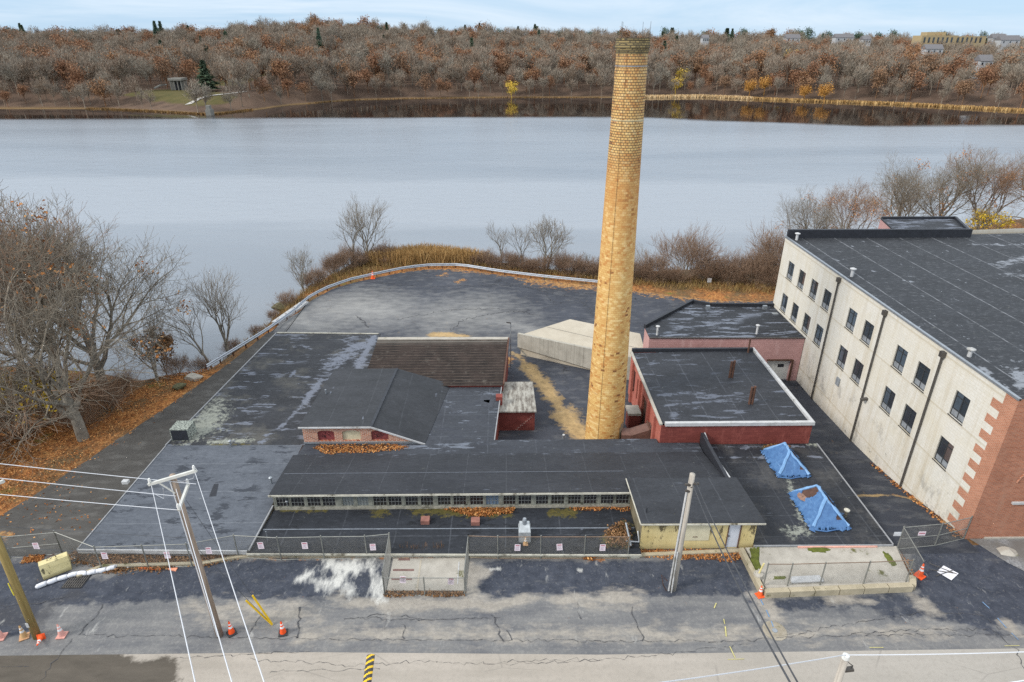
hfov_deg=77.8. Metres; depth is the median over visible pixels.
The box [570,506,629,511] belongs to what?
fallen leaves
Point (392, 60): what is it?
bare tree
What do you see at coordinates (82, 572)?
sandbag
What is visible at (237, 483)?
flat roof wing
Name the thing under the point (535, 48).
bare tree
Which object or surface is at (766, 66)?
bare tree
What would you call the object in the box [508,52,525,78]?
bare tree
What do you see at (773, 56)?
bare tree
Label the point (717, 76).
bare tree
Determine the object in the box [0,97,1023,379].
river
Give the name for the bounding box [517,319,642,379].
building
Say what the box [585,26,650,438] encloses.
chimney
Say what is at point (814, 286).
window
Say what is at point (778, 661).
service cable
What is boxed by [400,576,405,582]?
notice
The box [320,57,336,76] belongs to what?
bare tree
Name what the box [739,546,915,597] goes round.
raised pad
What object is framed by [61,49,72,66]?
bare tree
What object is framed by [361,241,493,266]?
reed bed
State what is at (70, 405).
bare tree
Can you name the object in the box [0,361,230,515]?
fallen leaves
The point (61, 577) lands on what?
sandbag
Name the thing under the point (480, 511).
fallen leaves
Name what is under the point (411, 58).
bare tree
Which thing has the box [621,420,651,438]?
flue duct
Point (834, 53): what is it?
bare tree
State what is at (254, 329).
brush
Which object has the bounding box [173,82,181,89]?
doorway
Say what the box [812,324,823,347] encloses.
window
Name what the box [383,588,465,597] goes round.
fallen leaves
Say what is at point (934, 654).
power line
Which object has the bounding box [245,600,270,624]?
guy guard
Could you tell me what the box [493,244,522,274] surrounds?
brush
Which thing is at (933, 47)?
house
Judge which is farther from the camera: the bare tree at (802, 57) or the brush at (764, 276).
the bare tree at (802, 57)
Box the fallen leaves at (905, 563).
[898,550,913,574]
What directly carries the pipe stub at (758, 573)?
on the raised pad at (754, 558)
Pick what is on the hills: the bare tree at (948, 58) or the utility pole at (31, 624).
the bare tree at (948, 58)
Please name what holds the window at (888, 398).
in the cream mill
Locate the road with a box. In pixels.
[0,648,1023,681]
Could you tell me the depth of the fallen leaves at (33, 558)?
37.75 m
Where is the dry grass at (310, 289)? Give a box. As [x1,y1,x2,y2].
[223,260,775,359]
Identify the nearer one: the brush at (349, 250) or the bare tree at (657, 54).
the brush at (349, 250)
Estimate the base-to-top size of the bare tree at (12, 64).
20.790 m
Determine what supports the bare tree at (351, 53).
on the hills
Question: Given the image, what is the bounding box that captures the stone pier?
[205,105,213,115]
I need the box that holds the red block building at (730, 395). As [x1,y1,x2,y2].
[628,338,814,443]
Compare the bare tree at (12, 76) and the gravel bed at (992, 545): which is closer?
the gravel bed at (992, 545)
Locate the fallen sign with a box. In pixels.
[929,563,958,579]
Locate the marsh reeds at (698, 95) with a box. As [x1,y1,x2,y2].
[645,94,754,98]
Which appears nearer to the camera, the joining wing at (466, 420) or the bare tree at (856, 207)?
the joining wing at (466, 420)
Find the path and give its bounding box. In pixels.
[185,91,243,104]
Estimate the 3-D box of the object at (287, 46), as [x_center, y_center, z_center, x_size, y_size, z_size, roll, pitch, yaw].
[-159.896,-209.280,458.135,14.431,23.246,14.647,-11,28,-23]
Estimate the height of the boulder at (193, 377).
0.785 m
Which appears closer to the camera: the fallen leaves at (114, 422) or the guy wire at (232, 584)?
the guy wire at (232, 584)
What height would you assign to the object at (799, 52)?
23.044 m
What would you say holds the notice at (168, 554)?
attached to the chain link fence at (185, 544)
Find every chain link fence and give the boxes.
[53,530,390,568]
[381,535,391,592]
[464,538,468,591]
[467,534,630,558]
[763,559,914,585]
[896,526,924,582]
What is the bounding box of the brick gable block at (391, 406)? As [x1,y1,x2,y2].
[298,368,448,443]
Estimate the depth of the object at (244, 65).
358.96 m
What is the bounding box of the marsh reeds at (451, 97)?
[308,96,597,103]
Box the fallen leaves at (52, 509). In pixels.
[2,459,106,545]
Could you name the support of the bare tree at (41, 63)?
on the hills
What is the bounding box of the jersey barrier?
[38,552,71,579]
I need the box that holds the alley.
[830,458,979,553]
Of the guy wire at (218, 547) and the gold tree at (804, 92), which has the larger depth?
the gold tree at (804, 92)
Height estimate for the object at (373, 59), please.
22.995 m
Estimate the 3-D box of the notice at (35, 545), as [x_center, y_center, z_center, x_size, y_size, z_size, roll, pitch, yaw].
[-27.925,12.032,37.247,0.340,0.460,0.016,-2,21,0]
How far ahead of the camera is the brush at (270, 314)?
77.55 m
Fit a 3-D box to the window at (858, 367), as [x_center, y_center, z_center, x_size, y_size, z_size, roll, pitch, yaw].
[27.969,2.503,51.392,0.200,1.910,1.420,0,25,-1]
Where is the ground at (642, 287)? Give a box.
[0,219,1023,544]
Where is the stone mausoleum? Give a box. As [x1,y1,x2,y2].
[154,78,197,89]
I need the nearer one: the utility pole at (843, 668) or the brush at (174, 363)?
the utility pole at (843, 668)
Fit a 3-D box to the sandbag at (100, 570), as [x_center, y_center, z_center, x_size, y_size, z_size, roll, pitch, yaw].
[-23.823,13.306,36.846,0.632,0.276,0.297,-6,26,-12]
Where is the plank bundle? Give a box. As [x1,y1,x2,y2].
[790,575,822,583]
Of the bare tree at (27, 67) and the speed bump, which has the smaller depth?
the speed bump
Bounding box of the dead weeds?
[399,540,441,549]
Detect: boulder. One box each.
[172,383,186,389]
[184,373,203,381]
[271,302,285,311]
[996,546,1018,556]
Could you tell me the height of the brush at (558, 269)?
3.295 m
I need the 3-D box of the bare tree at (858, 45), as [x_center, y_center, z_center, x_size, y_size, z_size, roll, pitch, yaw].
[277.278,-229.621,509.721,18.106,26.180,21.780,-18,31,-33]
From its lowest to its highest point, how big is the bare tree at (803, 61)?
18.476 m
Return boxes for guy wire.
[186,500,251,594]
[198,549,258,610]
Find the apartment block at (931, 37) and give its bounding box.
[911,32,986,53]
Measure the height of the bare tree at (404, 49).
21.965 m
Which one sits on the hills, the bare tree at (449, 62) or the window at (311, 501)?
the bare tree at (449, 62)
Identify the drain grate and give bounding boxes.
[60,575,91,588]
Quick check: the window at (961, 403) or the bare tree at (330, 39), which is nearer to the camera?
the window at (961, 403)
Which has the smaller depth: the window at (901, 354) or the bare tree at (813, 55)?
the window at (901, 354)
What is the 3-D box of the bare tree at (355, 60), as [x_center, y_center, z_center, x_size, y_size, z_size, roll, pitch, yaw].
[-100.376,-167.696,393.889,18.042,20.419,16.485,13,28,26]
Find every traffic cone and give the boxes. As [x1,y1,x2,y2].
[0,630,7,640]
[19,625,29,641]
[36,633,45,645]
[55,624,68,638]
[226,621,237,637]
[278,621,287,636]
[754,585,764,598]
[913,563,925,580]
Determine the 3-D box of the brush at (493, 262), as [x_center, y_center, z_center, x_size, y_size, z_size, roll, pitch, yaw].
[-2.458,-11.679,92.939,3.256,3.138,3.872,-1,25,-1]
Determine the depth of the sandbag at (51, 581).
36.05 m
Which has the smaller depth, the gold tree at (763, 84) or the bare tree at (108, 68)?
the bare tree at (108, 68)
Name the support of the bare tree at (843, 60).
on the hills
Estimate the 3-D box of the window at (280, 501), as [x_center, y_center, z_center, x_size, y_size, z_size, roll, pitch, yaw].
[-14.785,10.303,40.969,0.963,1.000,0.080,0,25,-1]
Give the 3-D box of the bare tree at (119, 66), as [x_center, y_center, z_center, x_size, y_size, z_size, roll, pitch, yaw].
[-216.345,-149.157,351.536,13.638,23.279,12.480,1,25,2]
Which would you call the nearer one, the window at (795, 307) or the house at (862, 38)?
the window at (795, 307)
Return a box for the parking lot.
[269,269,867,458]
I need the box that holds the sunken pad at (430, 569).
[387,558,464,590]
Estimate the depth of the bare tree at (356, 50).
436.06 m
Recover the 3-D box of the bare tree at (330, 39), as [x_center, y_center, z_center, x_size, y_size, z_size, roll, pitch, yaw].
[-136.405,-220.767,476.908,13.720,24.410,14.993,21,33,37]
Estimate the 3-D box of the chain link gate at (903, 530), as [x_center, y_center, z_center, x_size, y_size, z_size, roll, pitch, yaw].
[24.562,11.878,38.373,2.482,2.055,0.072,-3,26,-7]
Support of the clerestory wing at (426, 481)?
on the ground at (642, 287)
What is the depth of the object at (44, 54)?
364.75 m
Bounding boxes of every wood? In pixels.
[0,14,1023,110]
[0,17,1023,107]
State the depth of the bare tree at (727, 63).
406.02 m
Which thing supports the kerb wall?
on the pavement
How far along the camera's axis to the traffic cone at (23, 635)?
32.67 m
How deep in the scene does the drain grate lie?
36.12 m
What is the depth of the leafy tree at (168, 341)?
64.35 m
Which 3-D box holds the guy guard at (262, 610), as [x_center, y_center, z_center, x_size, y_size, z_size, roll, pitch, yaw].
[-12.954,14.034,33.032,0.746,2.335,0.108,-5,26,-11]
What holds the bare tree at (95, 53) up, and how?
on the hills
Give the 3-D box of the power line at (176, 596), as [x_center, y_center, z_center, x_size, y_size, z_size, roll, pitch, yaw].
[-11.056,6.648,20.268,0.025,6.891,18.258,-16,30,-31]
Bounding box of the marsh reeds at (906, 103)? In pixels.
[745,97,1023,110]
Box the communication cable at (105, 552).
[5,547,191,555]
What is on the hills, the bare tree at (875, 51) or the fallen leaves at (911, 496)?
the bare tree at (875, 51)
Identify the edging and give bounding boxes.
[272,301,308,323]
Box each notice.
[32,543,39,548]
[101,552,107,558]
[163,552,170,558]
[205,547,211,553]
[257,542,263,548]
[301,542,307,548]
[370,544,375,549]
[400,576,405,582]
[448,578,453,584]
[514,544,520,550]
[556,544,562,549]
[599,544,605,550]
[918,531,925,535]
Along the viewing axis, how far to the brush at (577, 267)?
89.61 m
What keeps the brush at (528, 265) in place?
on the ground at (642, 287)
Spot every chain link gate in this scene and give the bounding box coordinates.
[1,531,61,558]
[382,576,465,595]
[897,524,941,548]
[934,516,972,545]
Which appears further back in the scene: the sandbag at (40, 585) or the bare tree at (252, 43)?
the bare tree at (252, 43)
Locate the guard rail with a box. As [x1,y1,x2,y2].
[205,263,597,371]
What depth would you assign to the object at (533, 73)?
395.19 m
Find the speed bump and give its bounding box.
[363,654,374,681]
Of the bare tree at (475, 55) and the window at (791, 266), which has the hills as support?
the bare tree at (475, 55)
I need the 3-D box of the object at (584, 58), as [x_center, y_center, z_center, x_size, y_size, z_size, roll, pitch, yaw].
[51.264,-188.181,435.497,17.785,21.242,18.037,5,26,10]
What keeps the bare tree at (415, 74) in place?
on the hills
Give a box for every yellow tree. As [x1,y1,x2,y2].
[504,80,517,97]
[671,76,683,93]
[675,68,688,86]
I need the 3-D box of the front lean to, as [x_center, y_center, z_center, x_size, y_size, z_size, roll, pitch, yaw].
[-4.052,12.214,39.730,23.500,3.850,4.541,0,25,-1]
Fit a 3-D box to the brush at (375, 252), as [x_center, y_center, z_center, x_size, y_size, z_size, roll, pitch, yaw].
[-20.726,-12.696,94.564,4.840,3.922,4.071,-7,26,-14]
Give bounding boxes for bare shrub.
[637,221,728,281]
[721,248,763,284]
[741,218,804,278]
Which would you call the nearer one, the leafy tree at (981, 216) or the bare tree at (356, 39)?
the leafy tree at (981, 216)
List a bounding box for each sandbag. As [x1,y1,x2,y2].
[35,581,46,588]
[47,577,56,584]
[57,574,67,580]
[67,571,77,577]
[77,571,86,574]
[87,569,95,574]
[95,567,105,572]
[106,565,116,570]
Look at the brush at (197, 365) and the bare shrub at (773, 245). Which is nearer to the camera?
the brush at (197, 365)
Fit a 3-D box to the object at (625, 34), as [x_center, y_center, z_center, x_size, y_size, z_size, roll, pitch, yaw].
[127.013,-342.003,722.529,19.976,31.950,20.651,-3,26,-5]
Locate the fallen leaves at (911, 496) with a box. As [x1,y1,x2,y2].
[871,463,961,536]
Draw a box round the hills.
[0,40,1023,112]
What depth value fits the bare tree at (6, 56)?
376.82 m
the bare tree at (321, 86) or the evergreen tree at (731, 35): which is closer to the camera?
the bare tree at (321, 86)
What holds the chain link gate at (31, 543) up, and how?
attached to the chain link fence at (185, 544)
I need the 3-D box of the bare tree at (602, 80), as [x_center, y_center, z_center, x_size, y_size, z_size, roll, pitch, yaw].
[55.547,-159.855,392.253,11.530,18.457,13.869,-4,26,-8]
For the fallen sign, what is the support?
on the pavement
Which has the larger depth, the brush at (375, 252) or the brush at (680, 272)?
the brush at (375, 252)
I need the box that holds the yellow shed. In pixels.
[626,477,765,549]
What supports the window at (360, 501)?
in the clerestory wing at (426, 481)
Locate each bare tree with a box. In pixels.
[0,53,5,88]
[0,58,23,94]
[0,181,53,388]
[0,187,177,475]
[0,191,161,457]
[0,199,201,423]
[0,206,131,402]
[1,53,13,86]
[1,54,23,90]
[7,47,27,64]
[9,55,38,83]
[19,51,49,78]
[30,60,59,94]
[31,55,52,80]
[42,47,69,90]
[60,44,74,80]
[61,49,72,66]
[67,53,97,78]
[72,57,96,87]
[74,48,92,81]
[87,50,112,74]
[92,70,114,103]
[95,57,117,80]
[104,52,132,91]
[104,303,180,380]
[112,47,127,79]
[115,51,136,90]
[117,60,138,84]
[128,54,139,80]
[129,43,144,52]
[134,57,153,88]
[135,55,154,84]
[142,41,161,54]
[147,294,215,367]
[148,50,165,86]
[155,47,184,77]
[173,264,246,356]
[176,42,202,80]
[182,78,201,112]
[185,43,212,83]
[192,85,214,104]
[198,49,214,63]
[203,35,222,50]
[208,57,231,86]
[215,49,236,86]
[218,59,231,87]
[224,76,251,106]
[227,55,248,95]
[231,43,246,56]
[231,57,256,97]
[237,58,261,90]
[243,36,263,53]
[252,35,264,51]
[255,48,273,84]
[258,44,281,76]
[266,51,290,78]
[277,30,296,43]
[280,32,292,49]
[282,51,304,87]
[283,35,304,50]
[284,243,315,294]
[286,51,303,84]
[291,50,315,89]
[305,59,326,90]
[310,69,325,100]
[311,50,324,82]
[320,23,340,38]
[320,33,335,59]
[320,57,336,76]
[323,57,344,88]
[324,56,337,83]
[333,209,369,263]
[335,69,352,94]
[339,42,366,60]
[339,54,361,73]
[340,42,366,58]
[340,195,390,255]
[349,35,373,44]
[355,42,371,59]
[371,47,383,74]
[376,51,399,80]
[383,45,398,76]
[383,52,403,85]
[391,71,405,96]
[399,46,409,55]
[404,46,420,84]
[407,54,421,82]
[410,63,424,90]
[418,58,438,75]
[421,57,433,82]
[429,39,447,54]
[432,67,445,86]
[435,55,451,82]
[438,64,455,81]
[442,45,456,58]
[442,58,457,80]
[457,53,471,77]
[466,46,486,65]
[470,62,488,81]
[476,44,491,78]
[476,49,496,86]
[485,218,508,256]
[499,225,532,256]
[501,44,515,73]
[505,63,525,93]
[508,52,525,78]
[521,215,573,269]
[524,53,537,68]
[527,43,543,69]
[536,36,546,50]
[536,56,552,69]
[542,46,559,78]
[544,56,555,73]
[546,50,560,69]
[549,67,565,90]
[558,52,575,81]
[560,43,577,53]
[564,63,578,82]
[572,49,592,79]
[582,251,594,261]
[584,42,595,52]
[585,48,608,61]
[588,48,613,83]
[589,48,614,81]
[594,60,611,76]
[595,68,611,96]
[597,42,610,51]
[635,244,647,265]
[646,70,661,94]
[647,58,656,73]
[648,48,660,77]
[648,48,667,65]
[654,63,671,91]
[656,58,669,73]
[661,48,673,59]
[662,48,679,61]
[663,59,679,87]
[668,45,682,52]
[675,52,692,85]
[683,43,703,58]
[694,52,712,77]
[698,44,711,54]
[706,52,722,74]
[707,63,725,90]
[709,48,732,79]
[710,48,731,69]
[718,57,737,75]
[727,36,742,50]
[731,49,747,61]
[741,46,753,56]
[743,47,762,61]
[753,39,772,73]
[761,50,782,73]
[762,54,781,74]
[763,55,783,89]
[767,44,778,75]
[768,185,851,244]
[778,40,789,61]
[778,45,794,75]
[778,50,800,87]
[789,50,808,59]
[791,51,810,82]
[796,58,813,75]
[808,45,841,66]
[808,47,830,79]
[809,177,895,228]
[814,63,833,83]
[817,73,837,98]
[818,42,841,52]
[830,47,856,86]
[838,42,850,72]
[842,44,869,85]
[842,50,859,82]
[849,38,873,52]
[852,65,871,98]
[853,63,875,91]
[857,48,882,81]
[859,51,884,85]
[865,150,953,228]
[870,56,895,87]
[871,54,894,76]
[873,44,894,54]
[886,54,912,92]
[888,46,909,78]
[893,148,1005,215]
[927,54,945,88]
[935,143,1023,229]
[941,54,968,87]
[978,44,999,58]
[983,147,1023,205]
[993,46,1023,81]
[997,59,1023,88]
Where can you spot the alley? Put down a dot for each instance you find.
(890, 507)
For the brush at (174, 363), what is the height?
3.530 m
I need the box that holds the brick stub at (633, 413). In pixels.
[625,405,640,427]
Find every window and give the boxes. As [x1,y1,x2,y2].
[274,497,290,506]
[289,497,305,506]
[306,497,321,506]
[321,497,336,506]
[341,497,355,506]
[355,496,369,506]
[372,496,387,505]
[387,496,402,505]
[404,496,418,505]
[419,496,433,505]
[436,496,451,505]
[452,496,466,505]
[469,496,483,505]
[485,495,499,504]
[502,495,516,504]
[517,495,531,504]
[535,495,548,504]
[550,495,565,504]
[567,495,581,504]
[583,495,597,504]
[600,494,614,503]
[615,494,629,503]
[685,525,710,540]
[779,294,787,314]
[785,261,794,281]
[789,303,798,324]
[796,270,805,290]
[801,313,810,335]
[808,279,818,301]
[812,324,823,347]
[820,289,831,312]
[835,345,847,370]
[844,308,857,333]
[849,359,863,386]
[859,320,873,347]
[879,386,895,415]
[890,345,907,374]
[898,404,916,436]
[911,362,930,393]
[932,436,953,471]
[947,391,970,425]
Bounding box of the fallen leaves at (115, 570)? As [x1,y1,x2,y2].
[69,546,238,573]
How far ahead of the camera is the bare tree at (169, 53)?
387.24 m
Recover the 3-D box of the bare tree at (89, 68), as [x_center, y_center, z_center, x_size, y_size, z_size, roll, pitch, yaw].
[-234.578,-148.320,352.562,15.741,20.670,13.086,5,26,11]
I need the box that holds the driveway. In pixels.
[0,333,274,555]
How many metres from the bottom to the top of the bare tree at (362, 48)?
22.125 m
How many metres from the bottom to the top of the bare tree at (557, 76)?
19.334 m
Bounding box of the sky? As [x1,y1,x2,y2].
[0,0,1023,38]
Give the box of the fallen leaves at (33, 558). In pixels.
[20,554,44,563]
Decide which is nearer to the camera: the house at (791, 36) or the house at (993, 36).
the house at (791, 36)
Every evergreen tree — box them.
[152,20,164,47]
[158,21,163,31]
[195,60,221,90]
[314,27,327,55]
[469,38,473,47]
[659,27,669,35]
[724,28,729,41]
[727,28,734,43]
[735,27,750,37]
[803,25,816,40]
[853,29,865,38]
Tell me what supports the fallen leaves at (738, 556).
on the pavement
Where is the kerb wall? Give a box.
[76,548,738,577]
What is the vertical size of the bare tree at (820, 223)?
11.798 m
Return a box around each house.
[700,35,708,45]
[783,34,800,41]
[831,34,853,43]
[859,36,871,47]
[920,44,943,55]
[972,55,993,78]
[988,34,1005,44]
[994,35,1020,53]
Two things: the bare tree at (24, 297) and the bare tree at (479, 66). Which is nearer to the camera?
the bare tree at (24, 297)
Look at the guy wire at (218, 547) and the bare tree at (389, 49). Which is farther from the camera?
the bare tree at (389, 49)
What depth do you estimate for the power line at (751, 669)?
18.80 m
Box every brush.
[0,391,72,436]
[0,398,45,442]
[12,358,69,386]
[38,373,107,404]
[51,400,117,433]
[81,376,132,422]
[101,365,142,395]
[155,352,189,379]
[184,352,211,373]
[216,336,241,353]
[244,324,266,335]
[265,308,280,319]
[268,289,298,309]
[292,269,326,288]
[299,262,332,285]
[317,256,349,276]
[319,249,356,273]
[327,243,365,269]
[328,250,362,269]
[350,248,371,266]
[363,243,385,265]
[369,238,397,261]
[376,250,395,266]
[467,248,497,266]
[467,254,484,264]
[486,254,501,267]
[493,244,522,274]
[499,255,522,269]
[507,249,529,271]
[518,258,538,272]
[519,256,541,273]
[529,254,552,273]
[538,246,573,272]
[554,258,573,274]
[555,247,583,278]
[570,260,587,272]
[571,257,596,275]
[584,262,598,275]
[586,256,598,273]
[633,254,653,279]
[635,248,681,282]
[635,266,659,281]
[657,266,685,281]
[666,265,694,282]
[687,255,725,280]
[689,247,747,282]
[696,262,727,280]
[718,266,743,286]
[730,247,775,290]
[742,247,780,284]
[752,263,778,288]
[769,271,778,288]
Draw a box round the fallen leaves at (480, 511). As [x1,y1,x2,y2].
[443,507,514,516]
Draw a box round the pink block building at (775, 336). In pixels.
[643,299,804,380]
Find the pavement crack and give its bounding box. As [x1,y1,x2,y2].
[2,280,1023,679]
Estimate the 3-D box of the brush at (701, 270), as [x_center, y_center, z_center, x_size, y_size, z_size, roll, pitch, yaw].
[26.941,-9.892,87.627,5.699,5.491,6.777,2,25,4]
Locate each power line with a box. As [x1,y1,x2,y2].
[0,463,193,483]
[0,478,173,495]
[0,494,176,509]
[0,526,181,537]
[151,486,195,681]
[176,489,231,681]
[195,473,264,681]
[663,654,846,681]
[849,651,1023,655]
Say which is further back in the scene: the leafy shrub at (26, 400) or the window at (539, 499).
the leafy shrub at (26, 400)
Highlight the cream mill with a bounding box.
[773,216,1023,538]
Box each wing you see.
[77,445,301,555]
[165,332,380,446]
[268,432,729,509]
[298,387,702,454]
[367,337,508,390]
[711,443,893,546]
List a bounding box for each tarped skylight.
[760,442,811,478]
[788,484,851,532]
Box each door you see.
[642,397,646,423]
[726,525,740,546]
[767,361,789,378]
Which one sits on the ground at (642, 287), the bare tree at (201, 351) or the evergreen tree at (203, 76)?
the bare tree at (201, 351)
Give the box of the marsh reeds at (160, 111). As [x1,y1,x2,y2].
[85,107,252,114]
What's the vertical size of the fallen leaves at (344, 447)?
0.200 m
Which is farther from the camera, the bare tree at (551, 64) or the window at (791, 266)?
the bare tree at (551, 64)
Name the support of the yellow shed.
on the ground at (642, 287)
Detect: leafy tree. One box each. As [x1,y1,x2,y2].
[128,325,177,373]
[960,201,1018,229]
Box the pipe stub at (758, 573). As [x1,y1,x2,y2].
[753,563,764,579]
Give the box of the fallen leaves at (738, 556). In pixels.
[641,548,744,562]
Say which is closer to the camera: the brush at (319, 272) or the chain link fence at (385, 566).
the chain link fence at (385, 566)
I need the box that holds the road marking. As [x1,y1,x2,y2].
[714,599,1019,659]
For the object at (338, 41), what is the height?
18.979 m
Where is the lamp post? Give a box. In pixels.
[506,322,510,367]
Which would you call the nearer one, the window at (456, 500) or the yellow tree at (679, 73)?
the window at (456, 500)
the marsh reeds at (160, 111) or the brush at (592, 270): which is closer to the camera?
the brush at (592, 270)
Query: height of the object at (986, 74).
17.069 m
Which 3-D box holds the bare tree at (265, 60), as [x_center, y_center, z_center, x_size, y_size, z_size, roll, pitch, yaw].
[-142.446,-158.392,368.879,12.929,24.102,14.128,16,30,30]
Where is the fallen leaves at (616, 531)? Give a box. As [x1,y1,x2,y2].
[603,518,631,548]
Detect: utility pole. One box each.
[0,479,40,639]
[147,465,223,637]
[661,472,698,592]
[833,652,853,681]
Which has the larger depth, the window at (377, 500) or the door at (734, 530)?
the window at (377, 500)
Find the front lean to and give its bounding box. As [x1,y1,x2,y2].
[246,501,641,557]
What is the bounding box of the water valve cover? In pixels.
[762,621,786,640]
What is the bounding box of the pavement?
[0,545,1023,655]
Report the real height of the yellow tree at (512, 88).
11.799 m
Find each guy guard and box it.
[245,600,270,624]
[252,595,273,625]
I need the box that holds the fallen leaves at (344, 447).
[313,443,407,454]
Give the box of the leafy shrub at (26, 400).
[0,357,81,462]
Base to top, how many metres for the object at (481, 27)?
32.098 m
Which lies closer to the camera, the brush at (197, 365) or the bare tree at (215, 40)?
the brush at (197, 365)
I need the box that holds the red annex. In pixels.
[496,382,536,430]
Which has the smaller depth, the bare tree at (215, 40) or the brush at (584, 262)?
the brush at (584, 262)
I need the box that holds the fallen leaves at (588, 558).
[583,556,602,560]
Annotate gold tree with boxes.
[743,78,757,94]
[758,75,772,95]
[799,84,812,97]
[817,82,834,101]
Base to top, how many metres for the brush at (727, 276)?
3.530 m
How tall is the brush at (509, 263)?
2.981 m
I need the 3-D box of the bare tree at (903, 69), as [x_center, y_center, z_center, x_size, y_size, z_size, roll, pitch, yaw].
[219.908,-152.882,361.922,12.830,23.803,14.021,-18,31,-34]
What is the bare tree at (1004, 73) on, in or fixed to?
on the hills
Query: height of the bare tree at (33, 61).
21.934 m
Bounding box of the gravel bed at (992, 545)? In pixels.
[970,539,1023,570]
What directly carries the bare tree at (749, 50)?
on the hills
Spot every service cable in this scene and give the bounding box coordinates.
[692,484,790,681]
[696,483,797,681]
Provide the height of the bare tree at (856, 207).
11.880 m

